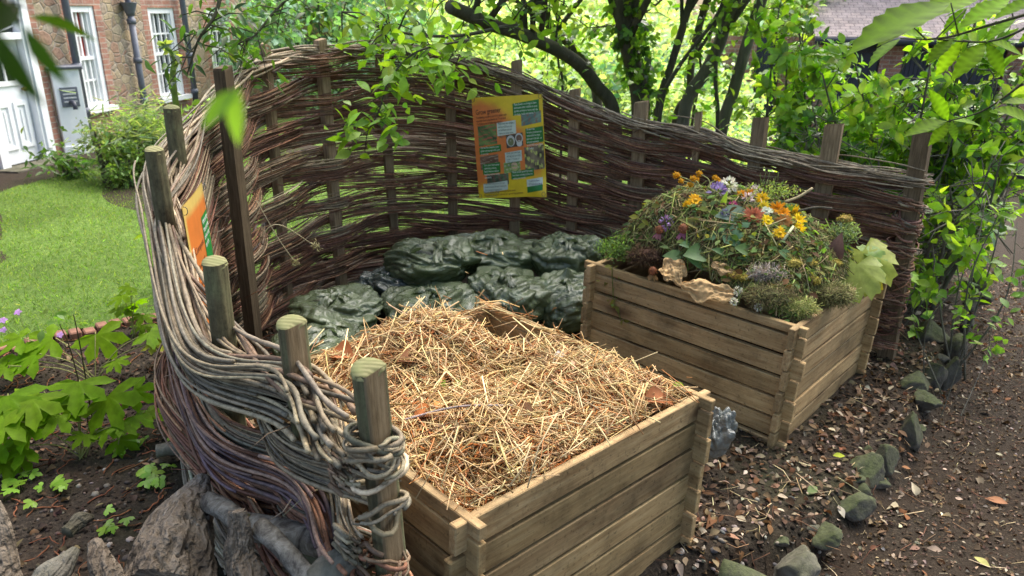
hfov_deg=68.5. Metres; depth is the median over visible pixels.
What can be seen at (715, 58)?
sapling
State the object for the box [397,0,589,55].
leafy branch
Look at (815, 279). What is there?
yarrow head
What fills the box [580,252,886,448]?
compost bin
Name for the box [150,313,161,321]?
edging brick
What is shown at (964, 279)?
edging stone
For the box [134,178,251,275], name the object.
green shrub
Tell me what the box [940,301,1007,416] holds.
seedling
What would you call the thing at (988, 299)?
edging stone
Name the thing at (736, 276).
yarrow head
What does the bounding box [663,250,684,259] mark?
broad leaf
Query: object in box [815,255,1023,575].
path chips
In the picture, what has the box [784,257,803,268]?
yarrow head
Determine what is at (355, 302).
refuse sack
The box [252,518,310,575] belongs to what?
birch log
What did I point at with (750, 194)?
white flower
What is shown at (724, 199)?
long leaf
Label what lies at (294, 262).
dry stem
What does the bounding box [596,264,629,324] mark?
trailing weed
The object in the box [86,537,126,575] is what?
rock
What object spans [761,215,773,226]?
marigold
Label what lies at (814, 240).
cuttings heap
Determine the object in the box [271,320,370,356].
refuse sack
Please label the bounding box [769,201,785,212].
marigold
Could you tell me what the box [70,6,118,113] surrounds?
window
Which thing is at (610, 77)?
garden bush
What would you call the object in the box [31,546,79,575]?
rock
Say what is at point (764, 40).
plank door
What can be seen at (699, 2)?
sky
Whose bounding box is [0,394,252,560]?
bed pebbles
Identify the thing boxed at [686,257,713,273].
long leaf
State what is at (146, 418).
palmate plant
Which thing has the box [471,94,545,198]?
poster
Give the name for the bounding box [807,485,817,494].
fallen leaf
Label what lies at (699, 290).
withered leaf
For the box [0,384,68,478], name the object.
palmate plant
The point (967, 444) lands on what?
twig litter
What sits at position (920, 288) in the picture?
seedling
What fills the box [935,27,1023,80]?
chestnut branch
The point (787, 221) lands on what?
faded flower
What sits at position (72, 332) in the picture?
edging brick
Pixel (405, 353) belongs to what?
dead leaf
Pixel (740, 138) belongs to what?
garden bush
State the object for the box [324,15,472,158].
leafy branch
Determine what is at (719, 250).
long leaf
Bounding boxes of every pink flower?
[0,317,11,353]
[0,327,9,353]
[14,309,27,341]
[56,331,65,355]
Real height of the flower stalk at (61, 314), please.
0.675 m
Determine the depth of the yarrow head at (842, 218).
3.98 m
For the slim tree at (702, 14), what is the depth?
7.13 m
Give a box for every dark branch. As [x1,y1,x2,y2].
[139,0,258,89]
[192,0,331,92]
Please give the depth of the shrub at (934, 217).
4.79 m
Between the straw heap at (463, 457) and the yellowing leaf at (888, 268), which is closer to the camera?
the straw heap at (463, 457)
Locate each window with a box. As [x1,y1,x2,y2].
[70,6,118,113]
[147,8,192,102]
[206,8,233,71]
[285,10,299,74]
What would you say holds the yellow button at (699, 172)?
on the cuttings heap at (814, 240)
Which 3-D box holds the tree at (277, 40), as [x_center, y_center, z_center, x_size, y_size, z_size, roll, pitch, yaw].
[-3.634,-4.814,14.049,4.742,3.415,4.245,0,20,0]
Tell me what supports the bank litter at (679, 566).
on the ground at (138, 506)
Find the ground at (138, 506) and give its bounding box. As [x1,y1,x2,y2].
[0,20,1023,575]
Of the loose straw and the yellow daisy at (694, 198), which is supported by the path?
the loose straw
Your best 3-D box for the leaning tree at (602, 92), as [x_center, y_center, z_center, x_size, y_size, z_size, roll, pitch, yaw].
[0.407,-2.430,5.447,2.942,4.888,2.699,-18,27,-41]
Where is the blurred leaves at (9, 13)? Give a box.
[0,0,95,40]
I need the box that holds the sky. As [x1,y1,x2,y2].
[467,0,791,19]
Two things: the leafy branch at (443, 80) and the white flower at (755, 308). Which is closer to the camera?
the white flower at (755, 308)
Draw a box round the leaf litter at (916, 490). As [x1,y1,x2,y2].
[671,253,1023,575]
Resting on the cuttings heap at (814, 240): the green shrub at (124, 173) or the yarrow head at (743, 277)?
the yarrow head at (743, 277)
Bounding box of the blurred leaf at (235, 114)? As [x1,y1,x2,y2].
[226,85,243,145]
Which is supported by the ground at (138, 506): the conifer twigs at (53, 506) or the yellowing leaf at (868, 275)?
the conifer twigs at (53, 506)
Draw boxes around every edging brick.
[0,345,8,355]
[54,330,67,341]
[68,327,82,340]
[82,327,96,335]
[95,321,106,331]
[108,318,121,329]
[121,317,135,326]
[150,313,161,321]
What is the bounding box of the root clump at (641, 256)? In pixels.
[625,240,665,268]
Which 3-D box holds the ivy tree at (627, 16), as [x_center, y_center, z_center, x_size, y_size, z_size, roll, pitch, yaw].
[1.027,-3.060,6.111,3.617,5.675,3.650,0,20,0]
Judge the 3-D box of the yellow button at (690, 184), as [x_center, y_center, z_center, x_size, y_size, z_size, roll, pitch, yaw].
[0.999,-0.522,4.057,0.120,0.099,0.037,13,24,31]
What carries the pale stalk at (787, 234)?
on the cuttings heap at (814, 240)
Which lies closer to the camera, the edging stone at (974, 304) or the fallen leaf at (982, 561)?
the fallen leaf at (982, 561)
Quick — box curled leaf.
[678,217,699,227]
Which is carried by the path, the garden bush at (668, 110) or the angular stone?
the angular stone
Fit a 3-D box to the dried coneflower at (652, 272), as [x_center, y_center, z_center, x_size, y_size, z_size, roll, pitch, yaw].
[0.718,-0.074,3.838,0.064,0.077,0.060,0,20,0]
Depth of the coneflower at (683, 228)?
3.82 m
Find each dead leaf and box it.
[332,340,352,357]
[398,348,422,361]
[414,402,431,416]
[514,402,532,419]
[645,386,672,404]
[827,232,843,259]
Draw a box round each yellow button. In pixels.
[672,171,698,190]
[678,178,707,190]
[687,181,702,188]
[689,175,701,188]
[696,170,709,188]
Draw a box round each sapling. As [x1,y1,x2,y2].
[521,0,592,204]
[628,0,749,188]
[664,0,753,165]
[668,5,733,183]
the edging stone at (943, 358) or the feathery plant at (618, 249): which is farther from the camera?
the edging stone at (943, 358)
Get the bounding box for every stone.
[718,559,765,575]
[773,544,820,575]
[774,536,789,546]
[807,524,819,531]
[810,521,842,549]
[839,492,876,521]
[849,452,884,488]
[853,473,865,482]
[858,483,870,495]
[875,444,899,476]
[875,479,891,488]
[897,371,928,391]
[900,411,922,450]
[913,389,942,410]
[917,319,949,344]
[919,424,926,431]
[924,362,947,388]
[938,353,949,362]
[941,356,961,390]
[943,333,967,358]
[951,277,967,284]
[957,315,974,330]
[963,297,978,312]
[978,292,993,304]
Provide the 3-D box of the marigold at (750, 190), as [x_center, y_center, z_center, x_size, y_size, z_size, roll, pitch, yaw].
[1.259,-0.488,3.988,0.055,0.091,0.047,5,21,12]
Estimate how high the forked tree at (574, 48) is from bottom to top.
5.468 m
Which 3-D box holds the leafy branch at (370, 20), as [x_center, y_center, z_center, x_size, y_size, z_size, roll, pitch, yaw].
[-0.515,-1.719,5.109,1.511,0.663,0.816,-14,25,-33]
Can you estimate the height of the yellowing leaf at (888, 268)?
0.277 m
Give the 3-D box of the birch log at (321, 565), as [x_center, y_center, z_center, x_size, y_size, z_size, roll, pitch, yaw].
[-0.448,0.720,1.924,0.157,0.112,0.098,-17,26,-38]
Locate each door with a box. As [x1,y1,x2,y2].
[0,39,38,164]
[749,38,778,139]
[823,46,880,124]
[899,46,930,159]
[951,49,1006,164]
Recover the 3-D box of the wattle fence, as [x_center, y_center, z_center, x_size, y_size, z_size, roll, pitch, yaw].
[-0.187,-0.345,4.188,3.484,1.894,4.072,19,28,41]
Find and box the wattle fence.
[133,38,935,575]
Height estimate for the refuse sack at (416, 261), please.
0.339 m
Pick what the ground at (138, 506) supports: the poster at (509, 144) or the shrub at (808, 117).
the shrub at (808, 117)
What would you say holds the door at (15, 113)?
in the brick house
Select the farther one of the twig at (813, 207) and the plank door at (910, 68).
the plank door at (910, 68)
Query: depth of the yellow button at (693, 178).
4.04 m
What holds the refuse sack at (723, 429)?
on the ground at (138, 506)
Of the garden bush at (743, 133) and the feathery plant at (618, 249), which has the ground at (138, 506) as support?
the garden bush at (743, 133)
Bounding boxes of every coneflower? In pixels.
[646,267,657,281]
[652,225,663,239]
[676,223,688,240]
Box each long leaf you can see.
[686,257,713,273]
[712,248,726,256]
[720,190,727,205]
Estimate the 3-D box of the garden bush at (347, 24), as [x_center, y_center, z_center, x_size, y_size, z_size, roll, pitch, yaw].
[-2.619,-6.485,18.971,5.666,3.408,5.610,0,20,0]
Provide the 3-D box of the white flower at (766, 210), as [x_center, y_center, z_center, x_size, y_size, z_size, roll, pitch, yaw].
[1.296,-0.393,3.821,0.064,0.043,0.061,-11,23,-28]
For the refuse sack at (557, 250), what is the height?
0.339 m
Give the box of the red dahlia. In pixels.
[743,206,764,225]
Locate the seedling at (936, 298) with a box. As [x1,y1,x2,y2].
[905,279,957,393]
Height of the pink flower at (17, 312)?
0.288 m
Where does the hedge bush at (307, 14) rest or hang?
on the ground at (138, 506)
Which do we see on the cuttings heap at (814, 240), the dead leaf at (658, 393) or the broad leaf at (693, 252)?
the broad leaf at (693, 252)
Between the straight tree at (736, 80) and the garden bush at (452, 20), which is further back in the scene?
the garden bush at (452, 20)
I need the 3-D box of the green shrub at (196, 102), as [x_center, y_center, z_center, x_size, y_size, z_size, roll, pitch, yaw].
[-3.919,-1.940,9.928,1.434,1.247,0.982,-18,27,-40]
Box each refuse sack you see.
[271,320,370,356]
[284,283,383,328]
[354,267,408,317]
[381,281,479,323]
[383,235,481,284]
[455,228,538,275]
[467,265,552,321]
[528,231,606,276]
[536,267,585,333]
[708,406,737,458]
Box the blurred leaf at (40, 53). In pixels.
[24,24,69,86]
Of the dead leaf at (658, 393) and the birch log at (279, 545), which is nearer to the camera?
the birch log at (279, 545)
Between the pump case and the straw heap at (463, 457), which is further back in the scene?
the pump case
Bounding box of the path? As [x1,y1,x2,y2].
[708,174,1023,575]
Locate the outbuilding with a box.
[705,0,1023,175]
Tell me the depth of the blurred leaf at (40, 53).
0.39 m
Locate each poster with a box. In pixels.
[181,183,212,322]
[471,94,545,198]
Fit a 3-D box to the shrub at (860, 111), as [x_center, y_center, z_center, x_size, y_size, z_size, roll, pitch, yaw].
[2.665,-0.984,5.709,1.489,1.959,1.309,0,20,0]
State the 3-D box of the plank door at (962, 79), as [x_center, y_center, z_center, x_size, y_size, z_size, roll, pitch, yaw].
[8.470,-3.287,13.918,0.786,2.454,0.070,5,21,11]
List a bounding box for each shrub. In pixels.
[61,74,203,188]
[71,112,128,182]
[84,136,147,189]
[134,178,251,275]
[182,98,265,129]
[722,0,866,197]
[773,90,902,225]
[786,26,956,242]
[863,1,1023,280]
[887,116,1023,313]
[910,174,1023,379]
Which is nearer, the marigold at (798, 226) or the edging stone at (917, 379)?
the marigold at (798, 226)
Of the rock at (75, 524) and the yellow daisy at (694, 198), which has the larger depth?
the yellow daisy at (694, 198)
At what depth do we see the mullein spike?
4.13 m
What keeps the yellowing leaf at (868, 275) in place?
on the cuttings heap at (814, 240)
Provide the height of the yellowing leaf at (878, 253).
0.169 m
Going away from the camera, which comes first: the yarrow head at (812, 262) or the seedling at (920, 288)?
the yarrow head at (812, 262)
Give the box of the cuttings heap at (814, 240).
[603,180,856,323]
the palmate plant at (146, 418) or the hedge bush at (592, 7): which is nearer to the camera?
the palmate plant at (146, 418)
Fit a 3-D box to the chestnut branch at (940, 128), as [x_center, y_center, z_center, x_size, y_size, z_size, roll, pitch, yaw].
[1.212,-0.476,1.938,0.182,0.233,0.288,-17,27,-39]
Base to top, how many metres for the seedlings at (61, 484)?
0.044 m
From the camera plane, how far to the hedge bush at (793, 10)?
14.40 m
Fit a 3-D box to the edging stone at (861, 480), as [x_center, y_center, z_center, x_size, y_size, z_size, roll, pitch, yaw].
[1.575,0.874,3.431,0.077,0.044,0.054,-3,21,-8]
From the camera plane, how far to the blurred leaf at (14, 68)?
0.35 m
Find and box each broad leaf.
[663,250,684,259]
[683,243,706,261]
[714,204,744,220]
[735,243,751,256]
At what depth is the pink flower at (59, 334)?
4.38 m
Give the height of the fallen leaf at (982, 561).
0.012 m
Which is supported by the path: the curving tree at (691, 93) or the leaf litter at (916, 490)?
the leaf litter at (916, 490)
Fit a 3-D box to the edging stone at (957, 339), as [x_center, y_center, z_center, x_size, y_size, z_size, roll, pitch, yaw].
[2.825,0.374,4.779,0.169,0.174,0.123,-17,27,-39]
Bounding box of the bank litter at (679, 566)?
[562,329,940,575]
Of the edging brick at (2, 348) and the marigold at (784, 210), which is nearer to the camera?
the marigold at (784, 210)
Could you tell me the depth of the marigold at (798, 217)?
3.86 m
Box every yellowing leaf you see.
[829,255,885,302]
[850,238,898,296]
[856,244,886,278]
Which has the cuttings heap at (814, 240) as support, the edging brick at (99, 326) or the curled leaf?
the curled leaf
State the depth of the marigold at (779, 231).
3.69 m
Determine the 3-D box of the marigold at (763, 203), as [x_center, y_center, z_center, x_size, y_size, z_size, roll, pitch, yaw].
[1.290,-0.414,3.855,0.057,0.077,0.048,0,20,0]
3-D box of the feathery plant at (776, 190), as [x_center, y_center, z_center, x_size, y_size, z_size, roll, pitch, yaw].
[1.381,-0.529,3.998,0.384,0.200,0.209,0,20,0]
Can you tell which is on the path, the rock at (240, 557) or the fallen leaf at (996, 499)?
the fallen leaf at (996, 499)
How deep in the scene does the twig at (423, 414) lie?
2.46 m
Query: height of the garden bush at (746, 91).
2.144 m
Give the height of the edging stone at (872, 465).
0.140 m
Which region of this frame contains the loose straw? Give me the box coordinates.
[680,460,863,552]
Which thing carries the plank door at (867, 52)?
in the outbuilding
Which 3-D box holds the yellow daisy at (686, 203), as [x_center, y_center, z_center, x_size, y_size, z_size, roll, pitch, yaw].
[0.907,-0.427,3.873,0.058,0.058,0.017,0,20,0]
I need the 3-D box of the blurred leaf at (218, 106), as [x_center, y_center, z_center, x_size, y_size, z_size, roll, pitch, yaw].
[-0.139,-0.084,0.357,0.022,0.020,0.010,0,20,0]
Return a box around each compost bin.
[254,301,715,575]
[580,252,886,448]
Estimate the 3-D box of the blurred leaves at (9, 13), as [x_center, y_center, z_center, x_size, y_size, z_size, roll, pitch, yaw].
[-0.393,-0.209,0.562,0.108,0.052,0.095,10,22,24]
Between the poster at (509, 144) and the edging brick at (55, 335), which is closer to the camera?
the edging brick at (55, 335)
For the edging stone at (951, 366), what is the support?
on the path
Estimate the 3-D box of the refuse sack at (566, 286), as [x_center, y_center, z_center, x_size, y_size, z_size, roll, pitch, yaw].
[0.353,0.068,4.726,0.421,0.393,0.427,-7,22,-20]
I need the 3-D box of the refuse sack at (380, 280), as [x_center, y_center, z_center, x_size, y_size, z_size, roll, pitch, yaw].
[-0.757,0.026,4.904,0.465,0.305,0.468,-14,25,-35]
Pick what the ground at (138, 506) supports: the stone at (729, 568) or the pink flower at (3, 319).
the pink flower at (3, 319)
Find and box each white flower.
[721,176,737,194]
[730,297,738,308]
[733,286,742,295]
[742,192,754,201]
[751,185,761,194]
[754,303,761,313]
[761,206,772,215]
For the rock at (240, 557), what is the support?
on the ground at (138, 506)
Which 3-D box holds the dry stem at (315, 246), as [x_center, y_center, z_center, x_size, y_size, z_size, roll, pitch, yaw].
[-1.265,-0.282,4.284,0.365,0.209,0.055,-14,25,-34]
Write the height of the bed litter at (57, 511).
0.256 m
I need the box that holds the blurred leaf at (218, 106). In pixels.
[203,89,237,128]
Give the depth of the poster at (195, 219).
3.04 m
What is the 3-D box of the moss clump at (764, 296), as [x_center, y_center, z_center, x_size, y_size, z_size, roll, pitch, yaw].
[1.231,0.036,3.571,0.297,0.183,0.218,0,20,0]
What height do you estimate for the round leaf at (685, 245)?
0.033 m
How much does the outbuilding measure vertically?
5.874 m
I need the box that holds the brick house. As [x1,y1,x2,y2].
[0,0,390,173]
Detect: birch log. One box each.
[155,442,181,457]
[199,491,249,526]
[249,512,334,557]
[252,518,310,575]
[303,554,316,564]
[307,542,369,575]
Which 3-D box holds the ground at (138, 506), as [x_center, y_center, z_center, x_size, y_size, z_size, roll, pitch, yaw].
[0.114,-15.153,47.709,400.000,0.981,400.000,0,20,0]
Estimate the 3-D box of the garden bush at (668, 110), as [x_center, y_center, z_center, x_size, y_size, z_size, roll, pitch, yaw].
[2.185,-2.280,10.453,2.316,1.549,2.086,0,20,0]
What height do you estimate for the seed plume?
0.125 m
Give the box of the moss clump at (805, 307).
[775,292,823,323]
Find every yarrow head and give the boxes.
[729,271,743,280]
[739,274,751,282]
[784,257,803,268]
[808,258,817,266]
[808,275,821,285]
[830,259,842,266]
[836,213,854,224]
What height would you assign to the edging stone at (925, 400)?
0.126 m
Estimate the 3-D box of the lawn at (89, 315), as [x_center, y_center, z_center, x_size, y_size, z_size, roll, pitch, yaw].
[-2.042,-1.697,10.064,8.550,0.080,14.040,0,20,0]
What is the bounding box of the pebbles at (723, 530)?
[661,496,821,575]
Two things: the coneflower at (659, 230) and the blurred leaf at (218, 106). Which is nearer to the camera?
the blurred leaf at (218, 106)
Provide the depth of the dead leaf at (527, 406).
2.49 m
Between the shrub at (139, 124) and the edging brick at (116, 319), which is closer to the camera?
the edging brick at (116, 319)
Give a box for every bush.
[261,0,460,95]
[300,0,495,85]
[394,0,575,101]
[417,0,607,69]
[456,0,623,121]
[475,0,710,84]
[495,0,748,111]
[555,0,695,68]
[565,23,744,134]
[578,0,798,98]
[590,65,749,158]
[622,56,779,142]
[686,126,775,186]
[688,0,845,116]
[703,110,778,171]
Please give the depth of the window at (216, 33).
13.98 m
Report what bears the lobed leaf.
on the cuttings heap at (814, 240)
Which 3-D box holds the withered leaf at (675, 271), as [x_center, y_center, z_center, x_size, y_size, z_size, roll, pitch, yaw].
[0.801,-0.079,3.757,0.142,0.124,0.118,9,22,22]
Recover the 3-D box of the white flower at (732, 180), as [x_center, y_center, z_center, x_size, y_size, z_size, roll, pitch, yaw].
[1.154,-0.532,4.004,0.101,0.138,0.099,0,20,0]
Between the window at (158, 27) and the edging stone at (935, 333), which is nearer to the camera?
the edging stone at (935, 333)
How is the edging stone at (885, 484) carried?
on the ground at (138, 506)
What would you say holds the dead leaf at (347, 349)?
on the straw heap at (463, 457)
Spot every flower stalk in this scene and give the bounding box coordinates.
[37,309,89,431]
[54,307,91,416]
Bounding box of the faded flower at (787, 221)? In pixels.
[773,214,792,226]
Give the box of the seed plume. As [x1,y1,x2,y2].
[746,261,791,283]
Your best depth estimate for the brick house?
11.00 m
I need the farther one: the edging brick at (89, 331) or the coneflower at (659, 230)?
the edging brick at (89, 331)
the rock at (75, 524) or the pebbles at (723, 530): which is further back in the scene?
the pebbles at (723, 530)
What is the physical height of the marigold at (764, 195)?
0.087 m
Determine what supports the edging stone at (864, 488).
on the ground at (138, 506)
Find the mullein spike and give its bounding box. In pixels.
[157,38,182,106]
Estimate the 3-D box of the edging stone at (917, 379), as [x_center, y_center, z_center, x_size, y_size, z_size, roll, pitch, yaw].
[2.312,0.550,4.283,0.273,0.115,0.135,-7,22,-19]
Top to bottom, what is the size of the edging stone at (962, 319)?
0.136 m
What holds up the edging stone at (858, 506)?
on the ground at (138, 506)
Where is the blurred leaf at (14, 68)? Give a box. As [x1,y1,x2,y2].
[0,33,45,107]
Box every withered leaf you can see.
[658,258,686,286]
[681,278,733,302]
[711,261,733,275]
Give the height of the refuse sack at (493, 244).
0.319 m
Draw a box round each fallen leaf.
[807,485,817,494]
[833,453,843,456]
[975,557,990,567]
[985,496,1007,503]
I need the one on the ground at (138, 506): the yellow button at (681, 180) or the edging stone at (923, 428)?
the edging stone at (923, 428)
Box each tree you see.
[202,0,439,118]
[445,0,621,209]
[526,0,603,163]
[601,0,666,206]
[647,0,698,187]
[667,0,716,187]
[672,0,749,184]
[716,0,766,172]
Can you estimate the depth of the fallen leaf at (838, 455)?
3.55 m
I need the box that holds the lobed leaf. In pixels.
[702,216,752,246]
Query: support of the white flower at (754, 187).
on the cuttings heap at (814, 240)
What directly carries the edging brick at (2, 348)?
on the ground at (138, 506)
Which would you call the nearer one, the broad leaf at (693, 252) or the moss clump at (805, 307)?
the moss clump at (805, 307)
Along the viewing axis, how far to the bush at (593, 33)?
7.27 m
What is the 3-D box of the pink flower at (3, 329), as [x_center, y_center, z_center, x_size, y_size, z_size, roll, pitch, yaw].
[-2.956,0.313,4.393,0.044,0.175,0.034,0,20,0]
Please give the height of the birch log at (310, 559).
0.102 m
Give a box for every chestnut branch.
[846,0,1023,67]
[904,81,1023,145]
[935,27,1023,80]
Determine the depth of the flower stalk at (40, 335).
3.43 m
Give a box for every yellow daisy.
[682,200,692,207]
[688,194,701,205]
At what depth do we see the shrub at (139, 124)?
8.65 m
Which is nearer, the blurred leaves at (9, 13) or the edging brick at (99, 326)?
the blurred leaves at (9, 13)
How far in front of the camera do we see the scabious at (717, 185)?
3.95 m
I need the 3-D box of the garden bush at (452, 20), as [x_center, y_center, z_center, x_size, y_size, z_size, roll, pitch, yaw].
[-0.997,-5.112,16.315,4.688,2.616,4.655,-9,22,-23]
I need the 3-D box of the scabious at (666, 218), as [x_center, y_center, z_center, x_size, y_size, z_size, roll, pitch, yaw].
[0.799,-0.324,3.894,0.073,0.115,0.083,15,25,35]
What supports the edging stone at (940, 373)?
on the ground at (138, 506)
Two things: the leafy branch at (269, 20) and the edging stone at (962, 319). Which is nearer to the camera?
the leafy branch at (269, 20)
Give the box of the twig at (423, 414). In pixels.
[401,404,512,420]
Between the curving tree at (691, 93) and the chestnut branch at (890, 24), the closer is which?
the chestnut branch at (890, 24)
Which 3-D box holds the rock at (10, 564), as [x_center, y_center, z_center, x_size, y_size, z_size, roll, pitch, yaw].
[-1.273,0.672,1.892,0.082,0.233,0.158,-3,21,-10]
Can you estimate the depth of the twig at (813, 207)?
3.92 m
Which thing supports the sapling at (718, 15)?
on the ground at (138, 506)
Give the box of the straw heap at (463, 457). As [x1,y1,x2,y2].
[308,251,698,511]
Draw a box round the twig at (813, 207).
[797,206,832,211]
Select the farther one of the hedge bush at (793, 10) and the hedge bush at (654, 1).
the hedge bush at (654, 1)
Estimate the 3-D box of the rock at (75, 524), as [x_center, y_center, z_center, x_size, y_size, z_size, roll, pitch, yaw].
[-1.356,0.732,2.348,0.057,0.054,0.097,7,21,17]
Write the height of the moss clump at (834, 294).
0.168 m
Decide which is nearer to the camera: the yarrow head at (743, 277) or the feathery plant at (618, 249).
the yarrow head at (743, 277)
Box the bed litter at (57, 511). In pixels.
[0,286,379,575]
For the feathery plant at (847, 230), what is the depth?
3.98 m
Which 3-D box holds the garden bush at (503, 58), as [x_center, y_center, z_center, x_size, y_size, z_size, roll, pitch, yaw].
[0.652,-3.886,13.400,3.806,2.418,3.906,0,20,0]
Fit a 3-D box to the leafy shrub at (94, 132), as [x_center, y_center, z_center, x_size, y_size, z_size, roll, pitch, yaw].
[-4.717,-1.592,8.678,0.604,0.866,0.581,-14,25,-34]
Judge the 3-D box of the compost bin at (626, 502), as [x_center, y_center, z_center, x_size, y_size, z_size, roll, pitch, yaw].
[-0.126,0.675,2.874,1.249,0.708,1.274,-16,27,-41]
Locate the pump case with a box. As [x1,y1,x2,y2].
[49,64,94,154]
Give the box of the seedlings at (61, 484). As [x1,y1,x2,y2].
[0,435,176,535]
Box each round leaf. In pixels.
[679,241,690,247]
[779,249,789,257]
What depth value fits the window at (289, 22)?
16.86 m
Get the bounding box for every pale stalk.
[783,226,793,240]
[785,187,812,202]
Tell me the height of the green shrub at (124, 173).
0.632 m
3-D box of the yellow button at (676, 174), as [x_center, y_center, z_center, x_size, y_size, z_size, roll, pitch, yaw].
[0.950,-0.550,4.063,0.197,0.147,0.050,17,26,37]
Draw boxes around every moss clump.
[739,277,799,313]
[775,292,823,323]
[811,277,861,311]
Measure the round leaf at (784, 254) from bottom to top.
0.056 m
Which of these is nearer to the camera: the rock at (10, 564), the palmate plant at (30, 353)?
the rock at (10, 564)
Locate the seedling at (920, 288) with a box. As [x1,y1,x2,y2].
[903,250,935,325]
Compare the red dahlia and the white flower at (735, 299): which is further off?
the red dahlia
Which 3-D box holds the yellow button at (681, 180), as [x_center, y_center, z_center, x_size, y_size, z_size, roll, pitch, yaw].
[1.017,-0.537,4.094,0.255,0.103,0.037,15,25,34]
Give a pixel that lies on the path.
(935, 569)
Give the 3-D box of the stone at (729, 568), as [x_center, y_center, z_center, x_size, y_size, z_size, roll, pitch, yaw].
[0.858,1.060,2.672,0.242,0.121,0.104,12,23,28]
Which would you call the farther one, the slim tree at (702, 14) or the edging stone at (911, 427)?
the slim tree at (702, 14)
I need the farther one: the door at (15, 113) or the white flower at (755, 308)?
the door at (15, 113)
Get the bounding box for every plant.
[0,320,163,380]
[0,376,153,470]
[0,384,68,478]
[19,126,117,180]
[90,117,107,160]
[107,282,157,337]
[112,405,163,456]
[593,228,633,263]
[744,171,805,200]
[827,218,861,245]
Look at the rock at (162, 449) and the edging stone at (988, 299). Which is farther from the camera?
the edging stone at (988, 299)
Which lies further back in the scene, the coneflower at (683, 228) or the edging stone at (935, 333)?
the edging stone at (935, 333)
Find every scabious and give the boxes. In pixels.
[659,215,673,230]
[706,181,727,199]
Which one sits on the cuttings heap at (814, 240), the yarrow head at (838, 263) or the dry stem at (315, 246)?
the yarrow head at (838, 263)
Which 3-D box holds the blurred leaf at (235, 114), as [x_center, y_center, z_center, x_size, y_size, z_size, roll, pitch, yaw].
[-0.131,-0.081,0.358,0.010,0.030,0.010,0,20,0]
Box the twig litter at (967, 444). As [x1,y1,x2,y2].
[655,268,1023,575]
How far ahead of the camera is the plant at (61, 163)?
8.84 m
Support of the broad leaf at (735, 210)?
on the cuttings heap at (814, 240)
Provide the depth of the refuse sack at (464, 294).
4.50 m
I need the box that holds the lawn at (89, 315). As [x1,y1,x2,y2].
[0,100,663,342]
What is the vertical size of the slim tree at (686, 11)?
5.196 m
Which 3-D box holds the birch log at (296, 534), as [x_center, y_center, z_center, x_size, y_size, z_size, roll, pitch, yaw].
[-0.624,0.716,2.161,0.473,0.163,0.100,11,23,27]
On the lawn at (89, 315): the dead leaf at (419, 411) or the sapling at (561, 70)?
the sapling at (561, 70)
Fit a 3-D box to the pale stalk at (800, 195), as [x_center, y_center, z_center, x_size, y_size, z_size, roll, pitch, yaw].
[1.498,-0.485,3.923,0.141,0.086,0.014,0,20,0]
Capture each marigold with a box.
[737,189,744,197]
[745,188,753,197]
[756,191,769,201]
[758,200,769,208]
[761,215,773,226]
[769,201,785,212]
[772,225,785,238]
[774,206,791,216]
[787,204,801,215]
[793,213,806,223]
[794,222,806,233]
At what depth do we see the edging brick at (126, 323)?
4.83 m
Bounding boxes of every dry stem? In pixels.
[256,201,300,266]
[258,224,322,251]
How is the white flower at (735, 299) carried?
on the cuttings heap at (814, 240)
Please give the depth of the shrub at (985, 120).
5.01 m
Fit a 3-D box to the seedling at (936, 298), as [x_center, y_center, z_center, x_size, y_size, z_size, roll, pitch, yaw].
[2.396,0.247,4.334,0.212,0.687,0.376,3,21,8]
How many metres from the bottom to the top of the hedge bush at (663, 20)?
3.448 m
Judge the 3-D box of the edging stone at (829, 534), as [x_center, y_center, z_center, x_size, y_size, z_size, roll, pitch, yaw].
[1.285,1.018,3.051,0.103,0.101,0.160,16,25,35]
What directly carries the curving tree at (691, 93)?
on the ground at (138, 506)
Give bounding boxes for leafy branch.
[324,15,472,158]
[332,0,544,83]
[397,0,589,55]
[402,36,502,100]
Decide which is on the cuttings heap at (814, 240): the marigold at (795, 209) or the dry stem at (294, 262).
the marigold at (795, 209)
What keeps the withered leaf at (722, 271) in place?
on the cuttings heap at (814, 240)
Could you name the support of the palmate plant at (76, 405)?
on the ground at (138, 506)
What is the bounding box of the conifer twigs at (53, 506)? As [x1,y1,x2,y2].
[1,317,376,575]
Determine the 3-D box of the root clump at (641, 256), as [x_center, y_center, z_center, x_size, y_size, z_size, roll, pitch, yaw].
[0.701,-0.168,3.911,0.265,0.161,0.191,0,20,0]
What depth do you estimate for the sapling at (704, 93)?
7.64 m
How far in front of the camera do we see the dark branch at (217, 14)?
3.34 m
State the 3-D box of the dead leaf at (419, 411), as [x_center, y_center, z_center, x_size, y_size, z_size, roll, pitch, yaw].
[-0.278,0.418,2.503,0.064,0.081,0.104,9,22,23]

